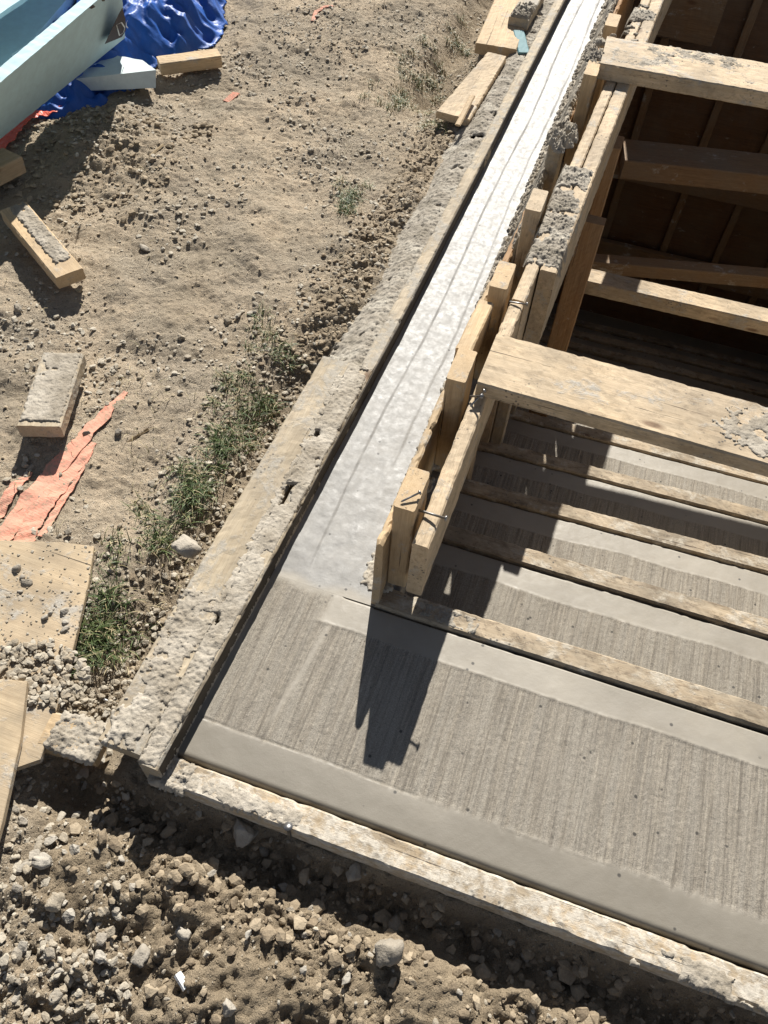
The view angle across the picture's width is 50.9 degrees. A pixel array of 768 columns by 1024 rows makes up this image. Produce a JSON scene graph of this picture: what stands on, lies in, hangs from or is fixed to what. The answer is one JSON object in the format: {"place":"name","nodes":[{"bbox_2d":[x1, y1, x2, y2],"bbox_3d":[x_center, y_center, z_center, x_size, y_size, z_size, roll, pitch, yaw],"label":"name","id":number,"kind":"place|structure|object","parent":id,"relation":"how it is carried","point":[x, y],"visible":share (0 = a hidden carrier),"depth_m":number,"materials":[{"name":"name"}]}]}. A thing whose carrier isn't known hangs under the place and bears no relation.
{"place":"outdoors","nodes":[
{"label":"outdoors","id":0,"kind":"place"},
{"bbox_2d":[0,0,767,1023],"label":"ground","id":1,"kind":"structure","parent":0,"point":[248,988],"depth_m":2.35,"materials":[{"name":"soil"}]},
{"bbox_2d":[0,148,25,185],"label":"board","id":2,"kind":"object","parent":1,"relation":"on","point":[12,166],"visible":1,"depth_m":2.81,"materials":[{"name":"brown wood"}]},
{"bbox_2d":[10,994,20,1003],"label":"stone","id":3,"kind":"object","parent":1,"relation":"on","point":[14,999],"visible":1,"depth_m":1.45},
{"bbox_2d":[11,805,19,813],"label":"stone","id":4,"kind":"object","parent":1,"relation":"on","point":[15,809],"visible":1,"depth_m":1.63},
{"bbox_2d":[10,947,21,962],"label":"stone","id":5,"kind":"object","parent":1,"relation":"on","point":[17,951],"visible":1,"depth_m":1.48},
{"bbox_2d":[12,883,22,892],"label":"stone","id":6,"kind":"object","parent":1,"relation":"on","point":[16,888],"visible":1,"depth_m":1.53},
{"bbox_2d":[15,978,20,984],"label":"stone","id":7,"kind":"object","parent":1,"relation":"on","point":[18,981],"visible":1,"depth_m":1.45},
{"bbox_2d":[14,303,21,312],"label":"stone","id":8,"kind":"object","parent":1,"relation":"on","point":[18,307],"visible":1,"depth_m":2.48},
{"bbox_2d":[17,941,27,952],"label":"stone","id":9,"kind":"object","parent":1,"relation":"on","point":[22,946],"visible":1,"depth_m":1.49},
{"bbox_2d":[17,816,27,824],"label":"stone","id":10,"kind":"object","parent":1,"relation":"on","point":[21,820],"visible":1,"depth_m":1.61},
{"bbox_2d":[0,106,59,148],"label":"plastic strip","id":11,"kind":"object","parent":1,"relation":"on","point":[8,137],"visible":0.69,"depth_m":3.02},
{"bbox_2d":[26,344,33,349],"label":"stone","id":12,"kind":"object","parent":1,"relation":"on","point":[30,346],"visible":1,"depth_m":2.40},
{"bbox_2d":[29,849,40,860],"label":"stone","id":13,"kind":"object","parent":1,"relation":"on","point":[33,853],"visible":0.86,"depth_m":1.58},
{"bbox_2d":[31,852,51,869],"bbox_3d":[-0.664,0.677,1.564,0.039,0.021,0.031,17,55,9],"label":"stone","id":14,"kind":"object","parent":1,"relation":"on","point":[41,860],"visible":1,"depth_m":1.56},
{"bbox_2d":[0,202,85,288],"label":"board","id":15,"kind":"object","parent":1,"relation":"on","point":[54,258],"visible":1,"depth_m":2.56,"materials":[{"name":"brown wood"}]},
{"bbox_2d":[40,953,52,960],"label":"stone","id":16,"kind":"object","parent":1,"relation":"on","point":[43,956],"visible":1,"depth_m":1.49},
{"bbox_2d":[0,540,94,770],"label":"plywood sheet","id":17,"kind":"object","parent":1,"relation":"on","point":[33,750],"visible":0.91,"depth_m":1.86,"materials":[{"name":"wood"}]},
{"bbox_2d":[0,679,28,839],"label":"plywood sheet","id":18,"kind":"object","parent":17,"relation":"on","point":[13,699],"visible":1,"depth_m":1.66,"materials":[{"name":"wood"}]},
{"bbox_2d":[11,564,20,572],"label":"stone","id":19,"kind":"object","parent":17,"relation":"on","point":[16,568],"visible":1,"depth_m":1.90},
{"bbox_2d":[21,579,32,587],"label":"stone","id":20,"kind":"object","parent":17,"relation":"on","point":[25,583],"visible":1,"depth_m":1.89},
{"bbox_2d":[41,614,48,619],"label":"stone","id":21,"kind":"object","parent":17,"relation":"on","point":[45,617],"visible":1,"depth_m":1.83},
{"bbox_2d":[0,637,90,708],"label":"gravel","id":22,"kind":"structure","parent":17,"relation":"on","point":[63,682],"depth_m":1.76,"materials":[{"name":"gravel"}]},
{"bbox_2d":[0,544,90,677],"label":"grit","id":23,"kind":"object","parent":17,"relation":"on","point":[31,598],"visible":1,"depth_m":1.87,"materials":[{"name":"gravel"}]},
{"bbox_2d":[60,607,68,615],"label":"stone","id":24,"kind":"object","parent":17,"relation":"on","point":[64,611],"visible":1,"depth_m":1.85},
{"bbox_2d":[60,626,69,632],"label":"stone","id":25,"kind":"object","parent":17,"relation":"on","point":[64,629],"visible":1,"depth_m":1.82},
{"bbox_2d":[44,947,54,958],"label":"stone","id":26,"kind":"object","parent":1,"relation":"on","point":[49,952],"visible":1,"depth_m":1.49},
{"bbox_2d":[46,961,55,976],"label":"stone","id":27,"kind":"object","parent":1,"relation":"on","point":[51,970],"visible":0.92,"depth_m":1.48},
{"bbox_2d":[44,836,57,845],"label":"stone","id":28,"kind":"object","parent":1,"relation":"on","point":[50,840],"visible":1,"depth_m":1.60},
{"bbox_2d":[16,352,86,436],"bbox_3d":[-0.910,-0.328,2.216,0.117,0.050,0.284,1,53,-2],"label":"board","id":29,"kind":"object","parent":1,"relation":"on","point":[48,406],"visible":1,"depth_m":2.18,"materials":[{"name":"brown wood"}]},
{"bbox_2d":[44,892,65,912],"bbox_3d":[-0.628,0.744,1.537,0.036,0.026,0.036,17,55,9],"label":"stone","id":30,"kind":"object","parent":1,"relation":"on","point":[54,901],"visible":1,"depth_m":1.53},
{"bbox_2d":[48,989,62,1004],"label":"stone","id":31,"kind":"object","parent":1,"relation":"on","point":[57,994],"visible":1,"depth_m":1.45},
{"bbox_2d":[0,391,127,540],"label":"plastic ribbon","id":32,"kind":"object","parent":1,"relation":"on","point":[68,464],"visible":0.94,"depth_m":2.09,"materials":[{"name":"plastic"}]},
{"bbox_2d":[64,527,71,534],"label":"stone","id":33,"kind":"object","parent":1,"relation":"on","point":[67,531],"visible":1,"depth_m":1.98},
{"bbox_2d":[62,908,74,923],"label":"stone","id":34,"kind":"object","parent":1,"relation":"on","point":[68,915],"visible":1,"depth_m":1.53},
{"bbox_2d":[38,710,106,766],"bbox_3d":[-0.643,0.479,1.698,0.139,0.060,0.103,12,54,6],"label":"wood block","id":35,"kind":"object","parent":1,"relation":"on","point":[66,734],"depth_m":1.68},
{"bbox_2d":[69,844,79,854],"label":"stone","id":36,"kind":"object","parent":1,"relation":"on","point":[74,849],"visible":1,"depth_m":1.58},
{"bbox_2d":[74,285,82,292],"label":"stone","id":37,"kind":"object","parent":1,"relation":"on","point":[79,288],"visible":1,"depth_m":2.55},
{"bbox_2d":[79,767,88,777],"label":"stone","id":38,"kind":"object","parent":1,"relation":"on","point":[84,772],"visible":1,"depth_m":1.72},
{"bbox_2d":[82,780,86,788],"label":"stone","id":39,"kind":"object","parent":1,"relation":"on","point":[84,785],"visible":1,"depth_m":1.73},
{"bbox_2d":[84,1000,89,1008],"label":"stone","id":40,"kind":"object","parent":1,"relation":"on","point":[87,1002],"visible":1,"depth_m":1.46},
{"bbox_2d":[84,907,90,913],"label":"stone","id":41,"kind":"object","parent":1,"relation":"on","point":[87,910],"visible":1,"depth_m":1.53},
{"bbox_2d":[86,916,91,924],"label":"stone","id":42,"kind":"object","parent":1,"relation":"on","point":[88,921],"visible":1,"depth_m":1.53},
{"bbox_2d":[94,949,106,964],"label":"stone","id":43,"kind":"object","parent":1,"relation":"on","point":[99,957],"visible":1,"depth_m":1.49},
{"bbox_2d":[95,932,106,945],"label":"stone","id":44,"kind":"object","parent":1,"relation":"on","point":[100,939],"visible":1,"depth_m":1.50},
{"bbox_2d":[101,710,109,717],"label":"stone","id":45,"kind":"object","parent":1,"relation":"on","point":[105,714],"visible":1,"depth_m":1.82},
{"bbox_2d":[115,428,121,435],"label":"stone","id":46,"kind":"object","parent":1,"relation":"on","point":[118,431],"visible":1,"depth_m":2.21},
{"bbox_2d":[118,855,124,862],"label":"stone","id":47,"kind":"object","parent":1,"relation":"on","point":[121,859],"visible":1,"depth_m":1.58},
{"bbox_2d":[113,428,148,450],"bbox_3d":[-0.699,-0.195,2.214,0.010,0.008,0.124,40,63,23],"label":"stick","id":48,"kind":"object","parent":1,"relation":"on","point":[140,434],"visible":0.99,"depth_m":2.23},
{"bbox_2d":[129,883,134,890],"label":"stone","id":49,"kind":"object","parent":1,"relation":"on","point":[131,886],"visible":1,"depth_m":1.56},
{"bbox_2d":[37,0,227,119],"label":"tarp","id":50,"kind":"object","parent":1,"relation":"on","point":[155,28],"visible":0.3,"depth_m":3.42,"materials":[{"name":"plastic"}]},
{"bbox_2d":[0,0,75,56],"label":"foam board","id":51,"kind":"object","parent":50,"relation":"on","point":[24,24],"visible":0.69,"depth_m":3.21,"materials":[{"name":"plastic"}]},
{"bbox_2d":[0,44,11,66],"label":"foam board","id":52,"kind":"object","parent":51,"relation":"on","point":[5,55],"visible":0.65,"depth_m":2.96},
{"bbox_2d":[0,0,26,18],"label":"foam board","id":53,"kind":"object","parent":51,"relation":"on","point":[7,7],"visible":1,"depth_m":2.86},
{"bbox_2d":[0,0,127,138],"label":"foam board","id":54,"kind":"object","parent":50,"relation":"on","point":[61,52],"visible":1,"depth_m":2.85,"materials":[{"name":"plastic"}]},
{"bbox_2d":[77,56,155,90],"bbox_3d":[-1.101,-1.785,3.264,0.383,0.057,0.362,17,55,9],"label":"foam board","id":55,"kind":"object","parent":50,"relation":"on","point":[117,72],"visible":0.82,"depth_m":3.23,"materials":[{"name":"plastic"}]},
{"bbox_2d":[130,943,150,967],"bbox_3d":[-0.455,0.832,1.512,0.033,0.026,0.039,17,55,9],"label":"stone","id":56,"kind":"object","parent":1,"relation":"on","point":[140,956],"visible":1,"depth_m":1.50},
{"bbox_2d":[139,244,149,251],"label":"stone","id":57,"kind":"object","parent":1,"relation":"on","point":[143,247],"visible":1,"depth_m":2.69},
{"bbox_2d":[150,144,163,154],"bbox_3d":[-0.839,-1.334,2.973,0.014,0.010,0.090,19,53,11],"label":"stick","id":58,"kind":"object","parent":1,"relation":"on","point":[158,148],"visible":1,"depth_m":2.97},
{"bbox_2d":[174,971,185,990],"bbox_3d":[-0.371,0.862,1.480,0.016,0.012,0.031,-33,60,-24],"label":"plastic stub","id":59,"kind":"object","parent":1,"relation":"on","point":[179,976],"visible":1,"depth_m":1.48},
{"bbox_2d":[178,333,184,338],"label":"stone","id":60,"kind":"object","parent":1,"relation":"on","point":[180,336],"visible":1,"depth_m":2.44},
{"bbox_2d":[175,926,190,940],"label":"stone","id":61,"kind":"object","parent":1,"relation":"on","point":[182,933],"visible":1,"depth_m":1.51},
{"bbox_2d":[179,879,188,885],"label":"stone","id":62,"kind":"object","parent":1,"relation":"on","point":[184,881],"visible":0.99,"depth_m":1.57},
{"bbox_2d":[171,534,201,558],"bbox_3d":[-0.473,0.088,1.943,0.065,0.056,0.056,32,58,19],"label":"cement lump","id":63,"kind":"object","parent":1,"relation":"on","point":[184,545],"visible":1,"depth_m":1.93,"materials":[{"name":"concrete"}]},
{"bbox_2d":[156,48,221,75],"bbox_3d":[-0.816,-1.889,3.383,0.257,0.051,0.077,-16,56,-14],"label":"board","id":64,"kind":"object","parent":1,"relation":"on","point":[200,60],"visible":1,"depth_m":3.36,"materials":[{"name":"brown wood"}]},
{"bbox_2d":[207,869,216,876],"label":"stone","id":65,"kind":"object","parent":1,"relation":"on","point":[211,873],"visible":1,"depth_m":1.59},
{"bbox_2d":[224,315,231,325],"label":"stone","id":66,"kind":"object","parent":1,"relation":"on","point":[227,320],"visible":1,"depth_m":2.52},
{"bbox_2d":[222,998,236,1017],"bbox_3d":[-0.282,0.890,1.444,0.028,0.022,0.026,38,60,22],"label":"stone","id":67,"kind":"object","parent":1,"relation":"on","point":[229,1008],"visible":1,"depth_m":1.44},
{"bbox_2d":[222,92,239,101],"bbox_3d":[-0.627,-1.703,3.308,0.035,0.018,0.105,15,55,8],"label":"plastic scrap","id":68,"kind":"object","parent":1,"relation":"on","point":[231,96],"visible":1,"depth_m":3.31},
{"bbox_2d":[5,0,478,684],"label":"grass","id":69,"kind":"structure","parent":1,"relation":"on","point":[103,640],"depth_m":2.16,"materials":[{"name":"plant"}]},
{"bbox_2d":[233,818,258,847],"bbox_3d":[-0.284,0.654,1.638,0.051,0.052,0.052,17,55,9],"label":"stone","id":70,"kind":"object","parent":1,"relation":"on","point":[244,834],"visible":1,"depth_m":1.63,"materials":[{"name":"stone"}]},
{"bbox_2d":[245,930,250,939],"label":"stone","id":71,"kind":"object","parent":1,"relation":"on","point":[247,934],"visible":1,"depth_m":1.51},
{"bbox_2d":[259,846,269,856],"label":"stone","id":72,"kind":"object","parent":1,"relation":"on","point":[264,851],"visible":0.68,"depth_m":1.66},
{"bbox_2d":[278,882,287,891],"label":"stone","id":73,"kind":"object","parent":1,"relation":"on","point":[282,886],"visible":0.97,"depth_m":1.62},
{"bbox_2d":[286,907,295,912],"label":"stone","id":74,"kind":"object","parent":1,"relation":"on","point":[288,909],"visible":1,"depth_m":1.56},
{"bbox_2d":[299,965,306,974],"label":"stone","id":75,"kind":"object","parent":1,"relation":"on","point":[303,969],"visible":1,"depth_m":1.49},
{"bbox_2d":[300,932,308,939],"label":"stone","id":76,"kind":"object","parent":1,"relation":"on","point":[304,936],"visible":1,"depth_m":1.53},
{"bbox_2d":[312,5,332,20],"bbox_3d":[-0.304,-2.339,3.772,0.058,0.015,0.173,27,57,16],"label":"plastic scrap","id":77,"kind":"object","parent":1,"relation":"on","point":[315,12],"visible":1,"depth_m":3.78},
{"bbox_2d":[342,972,350,984],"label":"stone","id":78,"kind":"object","parent":1,"relation":"on","point":[346,979],"visible":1,"depth_m":1.48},
{"bbox_2d":[138,0,567,778],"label":"formwork board","id":79,"kind":"object","parent":1,"relation":"on","point":[364,346],"visible":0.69,"depth_m":2.34,"materials":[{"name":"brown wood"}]},
{"bbox_2d":[98,356,348,758],"bbox_3d":[-0.333,0.031,1.973,0.118,0.049,1.213,17,55,9],"label":"plank","id":80,"kind":"object","parent":79,"relation":"on","point":[129,727],"visible":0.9,"depth_m":1.86,"materials":[{"name":"brown wood"}]},
{"bbox_2d":[436,52,505,125],"bbox_3d":[0.374,-1.744,3.306,0.141,0.033,0.526,21,58,12],"label":"plank","id":81,"kind":"object","parent":79,"relation":"on","point":[479,79],"visible":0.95,"depth_m":3.27,"materials":[{"name":"brown wood"}]},
{"bbox_2d":[455,95,474,126],"bbox_3d":[0.317,-1.565,3.141,0.025,0.010,0.218,17,58,9],"label":"wood sliver","id":82,"kind":"object","parent":81,"relation":"on","point":[460,119],"visible":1,"depth_m":3.13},
{"bbox_2d":[474,0,523,56],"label":"plank","id":83,"kind":"object","parent":79,"relation":"on","point":[496,35],"visible":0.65,"depth_m":3.55,"materials":[{"name":"brown wood"}]},
{"bbox_2d":[513,30,528,54],"bbox_3d":[0.598,-2.037,3.539,0.053,0.062,0.184,0,57,-3],"label":"foam scrap","id":84,"kind":"object","parent":79,"relation":"on","point":[522,48],"visible":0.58,"depth_m":3.51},
{"bbox_2d":[508,0,543,31],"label":"wood block","id":85,"kind":"object","parent":79,"relation":"on","point":[523,13],"depth_m":3.59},
{"bbox_2d":[346,862,361,882],"bbox_3d":[-0.058,0.714,1.600,0.037,0.040,0.034,-10,55,-10],"label":"stone","id":86,"kind":"object","parent":1,"relation":"on","point":[353,872],"visible":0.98,"depth_m":1.59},
{"bbox_2d":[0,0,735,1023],"bbox_3d":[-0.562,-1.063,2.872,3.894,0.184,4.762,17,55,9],"label":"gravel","id":87,"kind":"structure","parent":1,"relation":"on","point":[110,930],"depth_m":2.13,"materials":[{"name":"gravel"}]},
{"bbox_2d":[16,862,30,871],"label":"stone","id":88,"kind":"object","parent":87,"relation":"on","point":[19,868],"visible":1,"depth_m":1.57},
{"bbox_2d":[44,933,53,940],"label":"stone","id":89,"kind":"object","parent":87,"relation":"on","point":[48,936],"visible":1,"depth_m":1.51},
{"bbox_2d":[54,968,63,973],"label":"stone","id":90,"kind":"object","parent":87,"relation":"on","point":[61,970],"visible":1,"depth_m":1.47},
{"bbox_2d":[112,905,119,914],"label":"stone","id":91,"kind":"object","parent":87,"relation":"on","point":[115,910],"visible":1,"depth_m":1.53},
{"bbox_2d":[0,0,756,1023],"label":"soil clods","id":92,"kind":"object","parent":1,"relation":"on","point":[568,974],"visible":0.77,"depth_m":1.60,"materials":[{"name":"soil"}]},
{"bbox_2d":[89,812,99,820],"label":"stone","id":93,"kind":"object","parent":92,"relation":"on","point":[93,816],"visible":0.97,"depth_m":1.66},
{"bbox_2d":[388,914,401,932],"bbox_3d":[0.021,0.811,1.576,0.029,0.029,0.044,17,55,9],"label":"stone","id":94,"kind":"object","parent":92,"relation":"on","point":[395,923],"visible":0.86,"depth_m":1.57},
{"bbox_2d":[374,938,403,967],"bbox_3d":[0.011,0.815,1.492,0.055,0.060,0.048,-3,54,-6],"label":"stone","id":95,"kind":"object","parent":1,"relation":"on","point":[389,952],"visible":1,"depth_m":1.48,"materials":[{"name":"stone"}]},
{"bbox_2d":[147,757,767,1016],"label":"front form","id":96,"kind":"object","parent":1,"relation":"on","point":[708,974],"visible":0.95,"depth_m":1.54,"materials":[{"name":"white wood"}]},
{"bbox_2d":[283,822,292,838],"bbox_3d":[-0.188,0.623,1.579,0.019,0.043,0.022,17,55,9],"label":"nail","id":97,"kind":"object","parent":96,"relation":"attached to","point":[288,826],"visible":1,"depth_m":1.57,"materials":[{"name":"metal"}]},
{"bbox_2d":[456,988,462,995],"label":"stone","id":98,"kind":"object","parent":1,"relation":"on","point":[459,992],"visible":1,"depth_m":1.47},
{"bbox_2d":[177,0,767,975],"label":"concrete stair","id":99,"kind":"object","parent":1,"relation":"on","point":[335,692],"visible":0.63,"depth_m":1.79,"materials":[{"name":"concrete"}]},
{"bbox_2d":[360,0,671,604],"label":"wall form","id":100,"kind":"object","parent":99,"relation":"attached to","point":[528,271],"depth_m":2.33,"materials":[{"name":"brown wood"}]},
{"bbox_2d":[475,334,767,476],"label":"cross plank","id":101,"kind":"object","parent":100,"relation":"on","point":[715,427],"visible":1,"depth_m":1.86,"materials":[{"name":"brown wood"}]},
{"bbox_2d":[584,269,767,335],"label":"brace","id":102,"kind":"object","parent":100,"relation":"attached to","point":[689,304],"visible":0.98,"depth_m":3.56,"materials":[{"name":"brown wood"}]},
{"bbox_2d":[592,254,767,287],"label":"brace","id":103,"kind":"object","parent":100,"relation":"attached to","point":[700,272],"visible":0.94,"depth_m":4.10,"materials":[{"name":"brown wood"}]},
{"bbox_2d":[597,33,767,108],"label":"cross plank","id":104,"kind":"object","parent":100,"relation":"on","point":[635,62],"visible":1,"depth_m":2.82,"materials":[{"name":"brown wood"}]},
{"bbox_2d":[618,139,767,194],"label":"brace","id":105,"kind":"object","parent":100,"relation":"attached to","point":[695,166],"visible":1,"depth_m":4.04,"materials":[{"name":"brown wood"}]},
{"bbox_2d":[375,590,767,735],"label":"riser board","id":106,"kind":"object","parent":99,"relation":"attached to","point":[712,703],"visible":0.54,"depth_m":1.81,"materials":[{"name":"brown wood"}]},
{"bbox_2d":[441,525,767,640],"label":"riser board","id":107,"kind":"object","parent":99,"relation":"attached to","point":[749,624],"visible":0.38,"depth_m":2.21,"materials":[{"name":"brown wood"}]},
{"bbox_2d":[460,479,767,574],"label":"riser board","id":108,"kind":"object","parent":99,"relation":"attached to","point":[649,535],"visible":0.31,"depth_m":2.61,"materials":[{"name":"brown wood"}]},
{"bbox_2d":[477,440,767,525],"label":"riser board","id":109,"kind":"object","parent":99,"relation":"attached to","point":[694,499],"visible":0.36,"depth_m":3.02,"materials":[{"name":"brown wood"}]},
{"bbox_2d":[509,409,767,485],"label":"riser board","id":110,"kind":"object","parent":99,"relation":"attached to","point":[601,437],"visible":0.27,"depth_m":3.44,"materials":[{"name":"brown wood"}]},
{"bbox_2d":[539,335,767,397],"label":"riser board","id":111,"kind":"object","parent":99,"relation":"attached to","point":[670,369],"visible":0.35,"depth_m":5.07,"materials":[{"name":"brown wood"}]},
{"bbox_2d":[544,323,767,384],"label":"riser board","id":112,"kind":"object","parent":99,"relation":"attached to","point":[720,368],"visible":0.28,"depth_m":5.48,"materials":[{"name":"brown wood"}]},
{"bbox_2d":[548,313,767,370],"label":"riser board","id":113,"kind":"object","parent":99,"relation":"attached to","point":[666,343],"visible":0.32,"depth_m":5.89,"materials":[{"name":"brown wood"}]},
{"bbox_2d":[554,0,767,355],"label":"well wall","id":114,"kind":"structure","parent":99,"relation":"on","point":[645,219],"depth_m":5.18,"materials":[{"name":"brown wood"}]},
{"bbox_2d":[687,385,767,407],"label":"riser board","id":115,"kind":"object","parent":99,"relation":"attached to","point":[764,405],"visible":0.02,"depth_m":4.61,"materials":[{"name":"brown wood"}]},
{"bbox_2d":[493,928,501,937],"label":"stone","id":116,"kind":"object","parent":1,"relation":"on","point":[497,932],"visible":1,"depth_m":1.57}
]}

